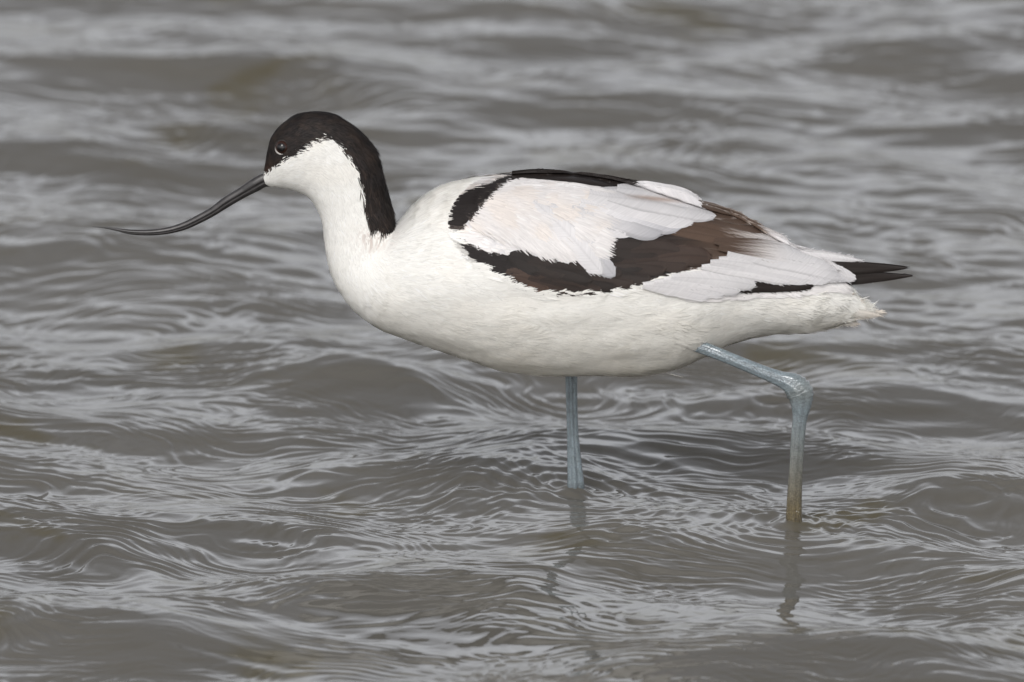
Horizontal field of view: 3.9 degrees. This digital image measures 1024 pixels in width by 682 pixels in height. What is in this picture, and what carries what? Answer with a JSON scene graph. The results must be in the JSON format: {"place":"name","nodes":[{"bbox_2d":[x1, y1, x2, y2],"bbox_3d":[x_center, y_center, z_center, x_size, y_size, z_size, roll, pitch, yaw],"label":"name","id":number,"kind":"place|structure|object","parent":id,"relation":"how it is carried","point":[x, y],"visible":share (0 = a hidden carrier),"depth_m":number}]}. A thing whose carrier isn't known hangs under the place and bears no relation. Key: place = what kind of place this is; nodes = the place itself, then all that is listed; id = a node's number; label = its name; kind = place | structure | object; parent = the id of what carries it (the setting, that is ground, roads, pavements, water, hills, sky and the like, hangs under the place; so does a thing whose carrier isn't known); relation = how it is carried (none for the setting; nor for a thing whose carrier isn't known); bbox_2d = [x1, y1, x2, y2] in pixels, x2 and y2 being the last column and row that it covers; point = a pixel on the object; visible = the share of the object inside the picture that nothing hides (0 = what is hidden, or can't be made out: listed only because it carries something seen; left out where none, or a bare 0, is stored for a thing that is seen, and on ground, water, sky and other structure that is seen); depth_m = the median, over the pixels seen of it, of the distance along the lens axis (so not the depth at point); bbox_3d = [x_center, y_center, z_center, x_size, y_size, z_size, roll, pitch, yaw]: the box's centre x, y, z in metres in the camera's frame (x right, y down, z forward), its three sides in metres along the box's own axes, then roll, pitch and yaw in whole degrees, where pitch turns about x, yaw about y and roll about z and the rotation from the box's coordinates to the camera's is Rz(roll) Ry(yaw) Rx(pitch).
{"place":"outdoors","nodes":[
{"label":"outdoors","id":0,"kind":"place"},
{"bbox_2d":[0,0,1023,681],"bbox_3d":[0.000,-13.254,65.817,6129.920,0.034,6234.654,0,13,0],"label":"water","id":1,"kind":"structure","parent":0,"point":[240,440],"depth_m":8.31},
{"bbox_2d":[92,111,912,521],"bbox_3d":[-0.005,0.004,8.001,0.432,0.256,0.095,0,13,0],"label":"avocet","id":2,"kind":"object","parent":1,"relation":"on","point":[570,277],"visible":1,"depth_m":7.96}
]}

